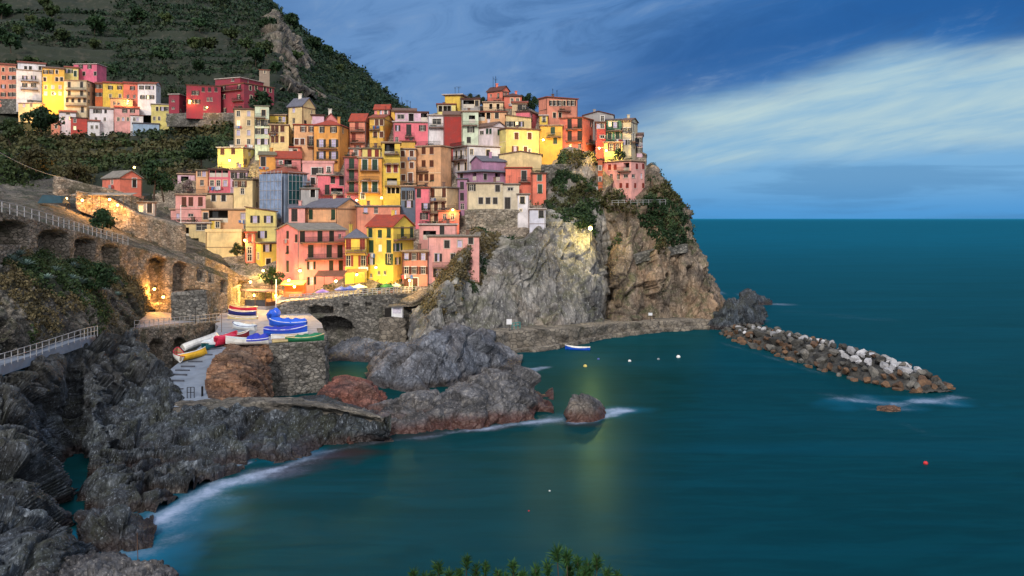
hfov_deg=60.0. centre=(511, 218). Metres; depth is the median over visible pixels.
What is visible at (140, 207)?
window
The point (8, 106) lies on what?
hamlet wall
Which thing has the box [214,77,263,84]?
house
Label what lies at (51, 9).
tree
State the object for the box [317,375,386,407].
shore rock
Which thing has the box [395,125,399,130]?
window
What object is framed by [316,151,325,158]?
window
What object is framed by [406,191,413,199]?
window
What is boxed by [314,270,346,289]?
awning
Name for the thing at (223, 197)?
window
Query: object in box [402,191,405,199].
window
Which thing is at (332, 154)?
window
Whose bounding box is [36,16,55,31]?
tree
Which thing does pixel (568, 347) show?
rowing boat
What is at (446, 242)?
window
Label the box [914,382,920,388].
boulder
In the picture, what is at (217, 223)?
window
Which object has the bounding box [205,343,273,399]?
harbour rock
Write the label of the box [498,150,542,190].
house
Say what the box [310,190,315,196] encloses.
window
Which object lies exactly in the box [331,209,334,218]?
window
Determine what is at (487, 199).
window
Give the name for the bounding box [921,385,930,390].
boulder
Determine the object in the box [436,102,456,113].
house
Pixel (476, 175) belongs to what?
house
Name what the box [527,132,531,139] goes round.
window
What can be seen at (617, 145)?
window
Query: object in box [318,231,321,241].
window
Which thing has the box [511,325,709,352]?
quay footing
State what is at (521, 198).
window
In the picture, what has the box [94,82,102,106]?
house
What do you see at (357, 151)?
house
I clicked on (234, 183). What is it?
window
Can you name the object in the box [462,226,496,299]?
cliff growth
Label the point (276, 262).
garden growth
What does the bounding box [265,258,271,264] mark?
window
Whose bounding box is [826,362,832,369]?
boulder
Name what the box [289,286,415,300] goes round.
terrace railing
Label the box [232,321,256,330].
rowing boat
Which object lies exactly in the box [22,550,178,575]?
rocky shore
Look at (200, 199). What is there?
window
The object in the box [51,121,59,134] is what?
house
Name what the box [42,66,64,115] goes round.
house
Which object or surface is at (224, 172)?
window
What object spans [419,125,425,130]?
window
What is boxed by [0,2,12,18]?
tree
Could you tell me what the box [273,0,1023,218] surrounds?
sky
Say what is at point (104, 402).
sea cliff
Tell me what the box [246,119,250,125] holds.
window
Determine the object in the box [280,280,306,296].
market stall
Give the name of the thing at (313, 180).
window
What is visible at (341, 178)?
window
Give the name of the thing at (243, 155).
house
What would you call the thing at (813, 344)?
boulder
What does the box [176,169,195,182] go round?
house
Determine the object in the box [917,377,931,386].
boulder
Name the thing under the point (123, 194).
awning
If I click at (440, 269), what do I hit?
window
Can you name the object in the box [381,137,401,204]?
house
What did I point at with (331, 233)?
window
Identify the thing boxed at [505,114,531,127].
house
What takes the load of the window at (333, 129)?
in the house at (331, 140)
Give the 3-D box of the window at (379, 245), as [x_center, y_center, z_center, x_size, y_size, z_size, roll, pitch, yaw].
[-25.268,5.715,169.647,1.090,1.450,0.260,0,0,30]
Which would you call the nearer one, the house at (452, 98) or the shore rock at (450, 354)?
the shore rock at (450, 354)
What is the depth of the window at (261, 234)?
183.84 m
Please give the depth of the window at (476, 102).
232.96 m
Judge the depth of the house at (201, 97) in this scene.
301.06 m
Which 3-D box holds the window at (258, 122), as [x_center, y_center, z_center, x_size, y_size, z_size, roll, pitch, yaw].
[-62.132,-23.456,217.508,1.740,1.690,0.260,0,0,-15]
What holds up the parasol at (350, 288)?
on the terrace
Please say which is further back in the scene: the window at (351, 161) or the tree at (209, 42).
the tree at (209, 42)
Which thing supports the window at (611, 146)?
in the house at (612, 146)
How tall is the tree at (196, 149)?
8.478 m
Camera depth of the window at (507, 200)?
193.32 m
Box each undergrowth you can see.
[0,246,129,347]
[0,246,150,341]
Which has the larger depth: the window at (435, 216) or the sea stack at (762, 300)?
the sea stack at (762, 300)
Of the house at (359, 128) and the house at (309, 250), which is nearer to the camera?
the house at (309, 250)
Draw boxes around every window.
[132,178,136,187]
[138,205,143,212]
[146,203,152,212]
[181,197,185,206]
[188,197,193,206]
[196,224,206,229]
[197,197,202,206]
[203,212,208,219]
[209,180,214,186]
[209,210,227,222]
[210,170,214,176]
[211,195,215,201]
[215,221,219,227]
[216,170,221,176]
[216,180,220,186]
[221,195,225,201]
[222,170,227,176]
[223,180,227,186]
[230,171,236,178]
[232,181,238,186]
[236,110,240,116]
[236,119,240,125]
[236,129,240,135]
[236,138,240,144]
[240,181,246,186]
[240,187,244,194]
[240,212,245,218]
[246,110,250,116]
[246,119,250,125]
[246,129,250,135]
[246,138,250,144]
[247,234,252,242]
[247,246,252,253]
[247,254,252,261]
[250,216,259,222]
[255,119,261,125]
[255,128,261,134]
[255,138,261,144]
[258,231,266,238]
[260,157,265,166]
[261,109,265,115]
[262,119,269,125]
[262,128,268,134]
[262,138,268,144]
[263,244,271,251]
[264,216,272,222]
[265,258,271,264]
[284,160,291,167]
[286,261,288,272]
[291,209,296,220]
[294,138,298,144]
[300,126,305,131]
[300,138,304,144]
[300,231,304,241]
[307,136,313,145]
[307,262,315,269]
[307,277,315,284]
[308,126,313,131]
[308,245,313,257]
[309,208,312,218]
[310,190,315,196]
[311,167,316,174]
[311,177,315,184]
[316,139,325,147]
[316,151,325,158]
[316,167,323,173]
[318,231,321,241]
[319,126,324,132]
[325,185,329,193]
[327,245,331,257]
[329,139,337,146]
[329,151,337,159]
[329,231,333,241]
[329,260,332,269]
[330,126,336,132]
[330,177,335,183]
[331,188,342,195]
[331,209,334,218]
[337,245,342,257]
[339,176,343,185]
[339,260,342,269]
[343,255,352,266]
[346,239,350,249]
[349,159,353,168]
[349,170,353,180]
[349,182,353,190]
[358,255,367,266]
[360,192,364,199]
[360,239,364,249]
[361,159,367,168]
[361,180,367,191]
[368,228,372,237]
[368,256,374,264]
[369,240,373,252]
[372,159,377,168]
[372,180,377,191]
[373,131,377,137]
[373,207,378,213]
[374,119,378,124]
[378,230,381,237]
[378,244,381,251]
[385,144,394,155]
[385,254,392,264]
[386,165,391,171]
[386,240,390,252]
[387,178,396,184]
[387,187,391,192]
[387,228,390,237]
[393,165,397,172]
[393,243,398,251]
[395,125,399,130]
[395,257,400,264]
[396,243,401,251]
[397,114,404,118]
[400,150,404,156]
[400,162,404,168]
[401,174,405,180]
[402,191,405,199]
[402,253,410,260]
[402,266,410,274]
[404,278,409,286]
[405,201,412,206]
[406,124,410,134]
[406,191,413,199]
[407,172,412,182]
[408,113,413,120]
[409,150,413,156]
[409,162,413,168]
[410,226,412,237]
[410,253,417,260]
[410,266,417,274]
[412,277,417,285]
[417,189,420,197]
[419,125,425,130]
[419,253,427,260]
[419,266,427,274]
[420,213,427,219]
[421,113,427,120]
[421,147,425,154]
[421,203,429,209]
[423,231,435,239]
[429,147,433,154]
[430,189,434,197]
[432,118,441,124]
[433,202,438,210]
[433,214,437,221]
[433,268,443,276]
[434,253,441,261]
[438,105,442,111]
[440,226,443,233]
[441,189,446,197]
[444,240,449,248]
[457,240,462,246]
[460,182,463,189]
[460,193,463,200]
[463,101,473,107]
[467,127,473,132]
[468,184,475,190]
[468,236,473,244]
[469,116,474,122]
[474,100,478,105]
[478,113,484,120]
[478,197,483,204]
[485,197,490,204]
[486,113,490,118]
[492,197,497,204]
[494,113,498,118]
[495,184,500,191]
[504,197,510,208]
[512,146,518,151]
[514,132,518,139]
[519,196,524,202]
[521,170,526,181]
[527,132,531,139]
[537,174,541,180]
[537,184,542,193]
[538,210,543,217]
[557,100,562,105]
[567,119,571,128]
[567,131,571,140]
[577,118,581,127]
[577,131,581,140]
[600,115,604,120]
[607,132,611,138]
[608,143,614,151]
[611,121,618,127]
[615,129,619,138]
[615,143,620,149]
[626,139,631,144]
[636,147,642,152]
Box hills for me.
[0,0,391,200]
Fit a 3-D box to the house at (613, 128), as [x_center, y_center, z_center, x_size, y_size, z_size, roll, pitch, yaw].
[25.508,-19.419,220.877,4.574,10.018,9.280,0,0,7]
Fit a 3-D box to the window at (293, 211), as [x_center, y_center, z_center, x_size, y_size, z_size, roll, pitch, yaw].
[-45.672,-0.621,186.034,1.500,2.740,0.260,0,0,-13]
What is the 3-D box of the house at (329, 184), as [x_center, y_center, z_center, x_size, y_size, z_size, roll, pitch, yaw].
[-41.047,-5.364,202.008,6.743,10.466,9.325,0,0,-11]
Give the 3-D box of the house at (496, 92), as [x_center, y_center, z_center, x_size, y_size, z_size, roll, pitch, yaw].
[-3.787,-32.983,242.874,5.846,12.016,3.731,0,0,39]
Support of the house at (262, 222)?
on the village ground
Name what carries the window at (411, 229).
in the house at (390, 237)
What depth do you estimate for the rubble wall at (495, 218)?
191.08 m
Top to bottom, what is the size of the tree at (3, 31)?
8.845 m
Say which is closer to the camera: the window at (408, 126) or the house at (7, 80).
the window at (408, 126)
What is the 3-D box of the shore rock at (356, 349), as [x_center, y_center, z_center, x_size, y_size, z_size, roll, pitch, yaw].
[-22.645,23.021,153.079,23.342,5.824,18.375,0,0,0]
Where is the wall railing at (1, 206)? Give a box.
[0,201,127,241]
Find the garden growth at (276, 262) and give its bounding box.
[147,157,646,291]
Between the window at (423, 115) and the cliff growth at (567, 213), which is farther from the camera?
the window at (423, 115)
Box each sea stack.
[707,288,767,329]
[756,293,772,304]
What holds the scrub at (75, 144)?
on the hills
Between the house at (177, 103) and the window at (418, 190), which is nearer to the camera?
the window at (418, 190)
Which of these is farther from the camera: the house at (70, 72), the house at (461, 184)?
the house at (70, 72)
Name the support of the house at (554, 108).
on the village ground
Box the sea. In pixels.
[2,219,1023,575]
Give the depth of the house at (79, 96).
332.80 m
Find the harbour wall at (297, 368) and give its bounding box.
[266,328,329,395]
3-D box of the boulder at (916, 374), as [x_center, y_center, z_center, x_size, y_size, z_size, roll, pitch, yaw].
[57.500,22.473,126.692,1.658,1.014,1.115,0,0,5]
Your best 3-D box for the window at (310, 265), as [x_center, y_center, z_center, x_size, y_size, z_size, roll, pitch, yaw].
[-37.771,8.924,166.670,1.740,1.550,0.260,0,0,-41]
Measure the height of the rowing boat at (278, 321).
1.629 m
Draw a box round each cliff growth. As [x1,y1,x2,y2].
[418,227,503,314]
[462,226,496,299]
[507,152,696,255]
[544,149,694,248]
[549,148,692,254]
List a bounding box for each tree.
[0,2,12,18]
[0,27,9,43]
[0,32,22,52]
[12,24,24,34]
[22,55,38,61]
[24,13,38,23]
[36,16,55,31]
[37,0,51,6]
[43,1,59,17]
[53,27,70,40]
[85,14,107,33]
[88,37,101,49]
[106,64,120,73]
[128,6,148,22]
[140,158,163,198]
[152,45,172,63]
[155,171,174,201]
[157,11,174,22]
[184,134,216,166]
[186,36,204,50]
[191,17,206,31]
[192,59,204,69]
[201,36,218,50]
[222,26,238,41]
[237,37,252,50]
[247,47,265,66]
[248,89,274,110]
[255,39,273,56]
[257,16,277,27]
[268,61,281,72]
[282,12,299,27]
[292,49,304,59]
[305,36,321,50]
[322,45,334,53]
[335,63,345,72]
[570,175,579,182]
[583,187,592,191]
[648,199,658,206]
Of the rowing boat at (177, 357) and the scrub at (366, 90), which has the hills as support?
the scrub at (366, 90)
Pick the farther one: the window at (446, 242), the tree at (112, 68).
the tree at (112, 68)
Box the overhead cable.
[1,153,65,177]
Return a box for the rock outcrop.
[260,9,331,99]
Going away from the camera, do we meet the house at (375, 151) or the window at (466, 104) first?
the house at (375, 151)
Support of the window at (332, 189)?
in the house at (329, 184)
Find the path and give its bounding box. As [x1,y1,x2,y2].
[0,335,95,374]
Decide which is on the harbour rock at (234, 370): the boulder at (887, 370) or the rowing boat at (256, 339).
the rowing boat at (256, 339)
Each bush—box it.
[0,117,26,144]
[11,145,57,171]
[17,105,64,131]
[57,161,91,181]
[83,261,121,292]
[88,208,117,231]
[181,179,193,190]
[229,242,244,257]
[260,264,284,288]
[522,93,534,104]
[528,96,538,110]
[613,148,626,158]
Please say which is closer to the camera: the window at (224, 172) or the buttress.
the buttress
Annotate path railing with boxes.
[0,326,97,365]
[612,200,665,204]
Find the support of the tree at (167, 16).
on the hills
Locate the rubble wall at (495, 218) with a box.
[464,209,529,229]
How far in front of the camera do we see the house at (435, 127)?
220.83 m
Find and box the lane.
[135,309,217,327]
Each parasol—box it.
[315,288,328,297]
[334,285,345,296]
[345,286,356,289]
[352,284,366,288]
[380,282,392,292]
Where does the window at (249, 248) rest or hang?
in the house at (250, 249)
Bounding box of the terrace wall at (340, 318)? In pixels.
[277,292,415,347]
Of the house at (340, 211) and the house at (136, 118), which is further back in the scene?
the house at (136, 118)
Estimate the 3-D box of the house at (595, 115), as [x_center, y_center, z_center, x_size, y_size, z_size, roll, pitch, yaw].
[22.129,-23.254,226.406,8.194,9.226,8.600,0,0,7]
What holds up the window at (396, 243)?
in the house at (390, 237)
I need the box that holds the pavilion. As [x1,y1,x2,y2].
[240,289,283,309]
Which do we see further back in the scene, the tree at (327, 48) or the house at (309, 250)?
the tree at (327, 48)
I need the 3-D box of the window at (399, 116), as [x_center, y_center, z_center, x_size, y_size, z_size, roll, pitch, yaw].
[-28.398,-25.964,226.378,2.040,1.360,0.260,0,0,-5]
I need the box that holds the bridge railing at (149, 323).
[134,313,219,328]
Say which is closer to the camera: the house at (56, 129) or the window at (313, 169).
the window at (313, 169)
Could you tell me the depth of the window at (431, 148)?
204.34 m
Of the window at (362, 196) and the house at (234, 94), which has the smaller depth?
the window at (362, 196)
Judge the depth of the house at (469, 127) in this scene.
218.42 m
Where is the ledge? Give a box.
[163,395,393,465]
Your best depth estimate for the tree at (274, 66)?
370.00 m
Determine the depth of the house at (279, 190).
194.20 m
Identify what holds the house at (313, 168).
on the village ground
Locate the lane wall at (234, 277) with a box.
[195,256,270,305]
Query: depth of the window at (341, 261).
170.94 m
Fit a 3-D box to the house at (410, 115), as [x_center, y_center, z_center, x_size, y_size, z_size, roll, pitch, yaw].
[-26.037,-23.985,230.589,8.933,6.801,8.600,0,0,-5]
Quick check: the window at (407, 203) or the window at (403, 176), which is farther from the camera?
the window at (403, 176)
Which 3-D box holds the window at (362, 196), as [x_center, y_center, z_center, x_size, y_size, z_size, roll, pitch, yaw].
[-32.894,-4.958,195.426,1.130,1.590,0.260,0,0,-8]
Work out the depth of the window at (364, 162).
195.46 m
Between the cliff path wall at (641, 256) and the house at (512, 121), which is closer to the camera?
the cliff path wall at (641, 256)
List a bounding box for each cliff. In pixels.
[0,327,244,575]
[406,147,724,341]
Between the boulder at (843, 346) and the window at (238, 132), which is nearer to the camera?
the boulder at (843, 346)
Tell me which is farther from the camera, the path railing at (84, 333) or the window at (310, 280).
the window at (310, 280)
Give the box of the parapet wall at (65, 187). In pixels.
[52,176,156,210]
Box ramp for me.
[170,322,256,406]
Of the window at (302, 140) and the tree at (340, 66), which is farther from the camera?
the tree at (340, 66)
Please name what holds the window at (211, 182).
in the house at (219, 179)
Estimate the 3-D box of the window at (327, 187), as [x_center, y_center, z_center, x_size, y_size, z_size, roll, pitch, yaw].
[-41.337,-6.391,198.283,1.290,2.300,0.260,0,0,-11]
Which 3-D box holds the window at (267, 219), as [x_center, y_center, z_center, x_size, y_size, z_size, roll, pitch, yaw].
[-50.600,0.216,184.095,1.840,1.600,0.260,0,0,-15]
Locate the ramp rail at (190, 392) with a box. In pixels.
[187,387,194,397]
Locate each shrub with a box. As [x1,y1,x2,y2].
[407,553,490,575]
[492,557,541,575]
[540,540,629,575]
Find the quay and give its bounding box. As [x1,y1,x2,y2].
[214,309,325,355]
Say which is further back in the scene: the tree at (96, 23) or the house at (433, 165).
the tree at (96, 23)
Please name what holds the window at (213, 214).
in the house at (233, 218)
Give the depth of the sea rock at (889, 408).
110.53 m
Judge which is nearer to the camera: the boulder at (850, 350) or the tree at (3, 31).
the boulder at (850, 350)
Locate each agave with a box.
[3,254,25,261]
[15,249,26,254]
[18,259,36,264]
[42,273,56,278]
[77,276,90,283]
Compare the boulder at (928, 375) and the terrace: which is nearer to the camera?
the boulder at (928, 375)
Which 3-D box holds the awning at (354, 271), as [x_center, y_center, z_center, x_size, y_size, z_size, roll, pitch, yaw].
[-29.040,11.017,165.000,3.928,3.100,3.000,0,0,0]
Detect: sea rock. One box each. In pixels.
[73,504,156,551]
[563,393,605,422]
[877,405,900,411]
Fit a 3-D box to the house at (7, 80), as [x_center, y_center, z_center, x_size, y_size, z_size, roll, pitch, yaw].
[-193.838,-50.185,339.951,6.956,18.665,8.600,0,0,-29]
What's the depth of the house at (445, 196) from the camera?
192.00 m
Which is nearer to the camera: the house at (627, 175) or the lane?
the lane
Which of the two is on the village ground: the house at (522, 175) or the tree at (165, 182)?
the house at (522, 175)
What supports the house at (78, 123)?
on the hills
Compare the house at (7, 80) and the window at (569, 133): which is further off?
the house at (7, 80)
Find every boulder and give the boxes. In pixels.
[735,326,744,330]
[745,331,754,337]
[748,343,758,348]
[753,329,765,337]
[766,344,775,350]
[769,337,784,345]
[775,333,785,336]
[784,357,794,359]
[788,336,793,343]
[791,339,804,345]
[799,349,808,358]
[806,345,813,351]
[810,341,817,347]
[816,356,826,363]
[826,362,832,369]
[827,348,838,355]
[840,352,849,358]
[841,344,846,349]
[842,367,849,373]
[846,347,854,354]
[850,355,860,361]
[855,349,866,356]
[863,377,870,382]
[864,358,871,363]
[868,366,878,377]
[875,356,885,364]
[880,361,888,368]
[881,381,890,387]
[883,367,892,373]
[889,363,895,369]
[889,373,896,379]
[890,360,898,367]
[891,381,904,389]
[892,387,903,390]
[897,366,912,373]
[897,369,902,375]
[902,372,909,378]
[906,381,914,388]
[909,372,919,378]
[910,376,916,381]
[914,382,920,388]
[916,387,922,392]
[917,369,925,375]
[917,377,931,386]
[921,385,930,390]
[925,372,932,378]
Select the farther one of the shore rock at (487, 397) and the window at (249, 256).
the window at (249, 256)
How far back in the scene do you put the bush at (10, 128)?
188.96 m
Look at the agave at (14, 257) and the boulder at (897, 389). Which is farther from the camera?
the boulder at (897, 389)
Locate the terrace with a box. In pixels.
[277,292,396,303]
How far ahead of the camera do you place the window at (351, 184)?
196.75 m
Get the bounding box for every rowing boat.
[173,347,184,361]
[178,346,206,360]
[180,332,218,350]
[201,337,219,349]
[213,330,237,345]
[226,333,268,344]
[227,314,257,318]
[228,309,256,315]
[229,304,257,310]
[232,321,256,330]
[237,330,248,336]
[263,324,306,335]
[266,308,280,319]
[269,317,307,326]
[271,331,307,339]
[272,338,287,342]
[285,333,323,341]
[565,345,589,349]
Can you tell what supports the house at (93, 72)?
on the hills
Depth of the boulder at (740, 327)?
179.39 m
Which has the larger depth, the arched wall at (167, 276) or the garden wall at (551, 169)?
the garden wall at (551, 169)
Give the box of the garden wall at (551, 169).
[541,164,572,191]
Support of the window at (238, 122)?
in the house at (243, 126)
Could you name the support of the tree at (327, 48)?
on the hills
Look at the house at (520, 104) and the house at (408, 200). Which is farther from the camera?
the house at (520, 104)
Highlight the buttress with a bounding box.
[379,317,409,342]
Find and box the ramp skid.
[175,369,189,370]
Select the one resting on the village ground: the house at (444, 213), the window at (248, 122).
the house at (444, 213)
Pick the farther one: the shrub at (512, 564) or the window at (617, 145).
the window at (617, 145)
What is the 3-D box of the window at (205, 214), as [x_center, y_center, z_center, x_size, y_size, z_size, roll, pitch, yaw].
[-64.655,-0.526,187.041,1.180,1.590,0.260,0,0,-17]
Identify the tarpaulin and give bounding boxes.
[38,195,67,202]
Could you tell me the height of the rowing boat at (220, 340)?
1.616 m
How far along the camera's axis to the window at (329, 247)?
169.24 m
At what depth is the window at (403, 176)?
203.69 m
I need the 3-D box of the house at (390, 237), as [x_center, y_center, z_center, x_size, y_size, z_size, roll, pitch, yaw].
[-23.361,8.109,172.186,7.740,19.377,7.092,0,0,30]
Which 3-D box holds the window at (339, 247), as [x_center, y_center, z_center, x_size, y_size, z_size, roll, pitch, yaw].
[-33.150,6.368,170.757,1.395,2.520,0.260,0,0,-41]
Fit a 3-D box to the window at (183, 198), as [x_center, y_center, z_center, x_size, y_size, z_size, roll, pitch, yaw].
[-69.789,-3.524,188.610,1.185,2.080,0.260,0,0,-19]
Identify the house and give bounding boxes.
[0,63,16,106]
[15,69,41,111]
[17,61,45,69]
[17,102,44,122]
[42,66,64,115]
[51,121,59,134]
[58,110,76,134]
[63,80,94,126]
[64,66,78,79]
[70,117,87,135]
[73,63,106,82]
[87,119,99,135]
[89,106,113,135]
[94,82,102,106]
[100,170,143,197]
[102,81,122,106]
[109,97,133,107]
[114,106,139,133]
[122,81,137,106]
[130,115,143,134]
[132,122,159,135]
[136,196,157,215]
[137,82,161,114]
[150,103,168,129]
[168,94,185,112]
[169,208,175,219]
[174,187,206,221]
[174,217,211,242]
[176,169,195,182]
[185,84,221,118]
[195,169,208,193]
[200,208,245,228]
[202,193,233,207]
[205,229,245,257]
[208,162,229,192]
[208,219,221,228]
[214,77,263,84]
[216,143,254,167]
[219,82,274,112]
[229,164,248,192]
[232,171,258,207]
[233,104,254,147]
[244,206,277,241]
[244,231,256,262]
[254,105,269,159]
[254,241,276,266]
[258,69,269,86]
[258,148,276,173]
[259,161,310,223]
[268,120,289,150]
[269,114,287,123]
[274,213,347,294]
[275,148,301,170]
[286,93,316,144]
[287,201,306,222]
[288,146,301,150]
[293,124,313,162]
[299,183,319,205]
[302,161,334,187]
[305,194,359,234]
[310,111,324,123]
[313,117,349,171]
[316,171,343,197]
[324,109,337,122]
[343,152,358,202]
[343,224,367,283]
[348,113,369,147]
[348,147,361,156]
[354,200,400,234]
[357,157,382,204]
[361,142,381,156]
[365,210,416,283]
[368,106,393,147]
[373,104,391,114]
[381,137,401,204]
[390,100,416,119]
[392,121,427,147]
[394,111,428,120]
[399,135,415,147]
[399,181,417,221]
[400,148,416,197]
[401,244,428,306]
[414,141,452,186]
[414,182,430,228]
[418,219,457,248]
[426,230,480,283]
[427,114,442,144]
[430,182,459,222]
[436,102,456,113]
[437,203,460,233]
[442,87,467,110]
[442,111,461,159]
[450,141,501,177]
[453,169,505,182]
[456,178,468,215]
[460,95,480,109]
[461,108,479,144]
[466,177,503,209]
[470,152,506,172]
[478,107,507,124]
[478,119,506,145]
[482,98,503,110]
[486,76,510,100]
[498,125,540,153]
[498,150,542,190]
[503,91,522,108]
[503,176,520,209]
[504,167,532,199]
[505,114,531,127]
[511,101,527,115]
[515,107,538,128]
[516,193,530,228]
[528,208,546,231]
[530,168,546,204]
[537,90,578,124]
[538,114,548,124]
[539,124,563,164]
[558,116,595,151]
[582,109,614,140]
[594,121,606,159]
[597,158,603,190]
[603,138,623,160]
[603,156,646,200]
[605,118,623,140]
[620,114,638,159]
[636,132,643,156]
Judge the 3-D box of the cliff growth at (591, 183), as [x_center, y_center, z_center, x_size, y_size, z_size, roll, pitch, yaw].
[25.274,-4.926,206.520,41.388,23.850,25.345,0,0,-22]
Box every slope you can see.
[0,177,227,279]
[0,253,148,371]
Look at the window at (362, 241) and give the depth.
169.36 m
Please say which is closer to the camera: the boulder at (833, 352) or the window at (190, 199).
the boulder at (833, 352)
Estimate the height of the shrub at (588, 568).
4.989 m
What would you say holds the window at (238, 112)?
in the house at (243, 126)
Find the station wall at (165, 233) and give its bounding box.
[76,190,185,251]
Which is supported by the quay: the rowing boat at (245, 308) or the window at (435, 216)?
the rowing boat at (245, 308)
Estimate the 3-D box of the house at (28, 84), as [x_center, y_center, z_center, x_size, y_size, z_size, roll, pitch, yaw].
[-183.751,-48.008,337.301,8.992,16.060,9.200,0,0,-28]
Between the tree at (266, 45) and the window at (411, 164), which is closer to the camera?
the window at (411, 164)
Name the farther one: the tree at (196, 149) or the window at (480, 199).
the tree at (196, 149)
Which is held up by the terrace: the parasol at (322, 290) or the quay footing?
the parasol at (322, 290)
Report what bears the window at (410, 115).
in the house at (410, 115)
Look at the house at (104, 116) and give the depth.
329.73 m
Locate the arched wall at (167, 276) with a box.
[0,212,240,316]
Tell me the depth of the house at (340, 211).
186.73 m
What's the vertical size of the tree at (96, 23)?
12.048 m
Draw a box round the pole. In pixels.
[275,283,276,307]
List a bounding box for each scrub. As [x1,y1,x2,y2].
[0,0,410,140]
[0,120,233,184]
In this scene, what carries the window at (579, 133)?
in the house at (577, 132)
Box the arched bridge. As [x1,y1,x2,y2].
[135,321,219,368]
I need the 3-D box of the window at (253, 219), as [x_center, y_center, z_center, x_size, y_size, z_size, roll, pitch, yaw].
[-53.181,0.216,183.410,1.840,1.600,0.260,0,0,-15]
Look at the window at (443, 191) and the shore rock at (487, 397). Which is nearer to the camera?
the shore rock at (487, 397)
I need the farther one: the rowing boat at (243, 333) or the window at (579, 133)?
the window at (579, 133)
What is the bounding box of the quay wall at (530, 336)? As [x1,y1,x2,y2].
[490,317,709,347]
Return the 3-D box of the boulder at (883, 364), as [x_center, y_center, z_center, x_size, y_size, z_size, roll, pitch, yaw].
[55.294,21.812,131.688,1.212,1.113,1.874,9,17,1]
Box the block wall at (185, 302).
[171,288,218,320]
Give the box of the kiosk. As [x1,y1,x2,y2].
[385,304,406,317]
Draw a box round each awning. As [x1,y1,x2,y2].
[69,193,136,207]
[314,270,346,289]
[344,269,366,285]
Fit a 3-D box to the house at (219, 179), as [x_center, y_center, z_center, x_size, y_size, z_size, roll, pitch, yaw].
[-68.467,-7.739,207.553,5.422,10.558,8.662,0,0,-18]
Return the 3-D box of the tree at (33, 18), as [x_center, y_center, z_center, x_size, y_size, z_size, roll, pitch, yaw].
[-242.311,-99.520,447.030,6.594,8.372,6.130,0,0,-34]
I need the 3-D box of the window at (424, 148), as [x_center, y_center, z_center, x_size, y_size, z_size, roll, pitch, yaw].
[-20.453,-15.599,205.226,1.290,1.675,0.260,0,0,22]
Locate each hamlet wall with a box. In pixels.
[0,99,41,114]
[166,113,233,126]
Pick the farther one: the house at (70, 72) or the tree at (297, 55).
the tree at (297, 55)
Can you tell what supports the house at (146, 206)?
on the lane slope at (26, 196)
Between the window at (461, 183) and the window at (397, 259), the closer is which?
the window at (397, 259)
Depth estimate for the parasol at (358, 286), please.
162.22 m
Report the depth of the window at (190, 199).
189.03 m
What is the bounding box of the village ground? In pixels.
[152,105,646,306]
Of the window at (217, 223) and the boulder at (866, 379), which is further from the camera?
the window at (217, 223)
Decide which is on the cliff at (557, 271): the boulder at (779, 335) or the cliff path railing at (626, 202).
the cliff path railing at (626, 202)
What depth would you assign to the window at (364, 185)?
195.46 m
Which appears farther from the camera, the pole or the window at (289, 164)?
the window at (289, 164)
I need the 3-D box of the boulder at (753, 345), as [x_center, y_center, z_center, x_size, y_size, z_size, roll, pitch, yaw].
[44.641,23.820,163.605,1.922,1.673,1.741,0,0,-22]
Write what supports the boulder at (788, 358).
in the sea
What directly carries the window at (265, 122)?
in the house at (262, 121)
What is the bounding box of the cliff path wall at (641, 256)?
[633,244,687,263]
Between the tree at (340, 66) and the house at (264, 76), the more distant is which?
the tree at (340, 66)
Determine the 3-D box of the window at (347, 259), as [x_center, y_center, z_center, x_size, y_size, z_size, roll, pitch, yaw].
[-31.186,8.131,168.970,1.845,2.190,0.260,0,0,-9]
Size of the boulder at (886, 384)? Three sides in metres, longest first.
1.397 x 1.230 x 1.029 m
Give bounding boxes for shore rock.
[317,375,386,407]
[328,336,417,361]
[334,363,553,444]
[365,322,522,391]
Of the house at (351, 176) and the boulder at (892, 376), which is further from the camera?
the house at (351, 176)
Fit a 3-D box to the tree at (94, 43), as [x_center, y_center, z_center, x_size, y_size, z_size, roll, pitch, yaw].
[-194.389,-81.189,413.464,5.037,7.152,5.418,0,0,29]
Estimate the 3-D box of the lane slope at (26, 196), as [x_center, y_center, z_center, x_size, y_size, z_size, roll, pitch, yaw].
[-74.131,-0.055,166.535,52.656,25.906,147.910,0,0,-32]
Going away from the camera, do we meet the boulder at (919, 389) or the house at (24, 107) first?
the boulder at (919, 389)
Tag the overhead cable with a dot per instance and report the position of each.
(31, 168)
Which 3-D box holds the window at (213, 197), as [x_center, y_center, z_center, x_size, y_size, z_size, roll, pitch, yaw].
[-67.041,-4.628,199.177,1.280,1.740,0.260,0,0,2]
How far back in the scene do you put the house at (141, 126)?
318.19 m
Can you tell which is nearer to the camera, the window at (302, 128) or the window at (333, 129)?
the window at (333, 129)
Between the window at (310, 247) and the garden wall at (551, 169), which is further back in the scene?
the garden wall at (551, 169)
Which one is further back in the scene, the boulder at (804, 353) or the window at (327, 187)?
the window at (327, 187)
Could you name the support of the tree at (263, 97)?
on the hills

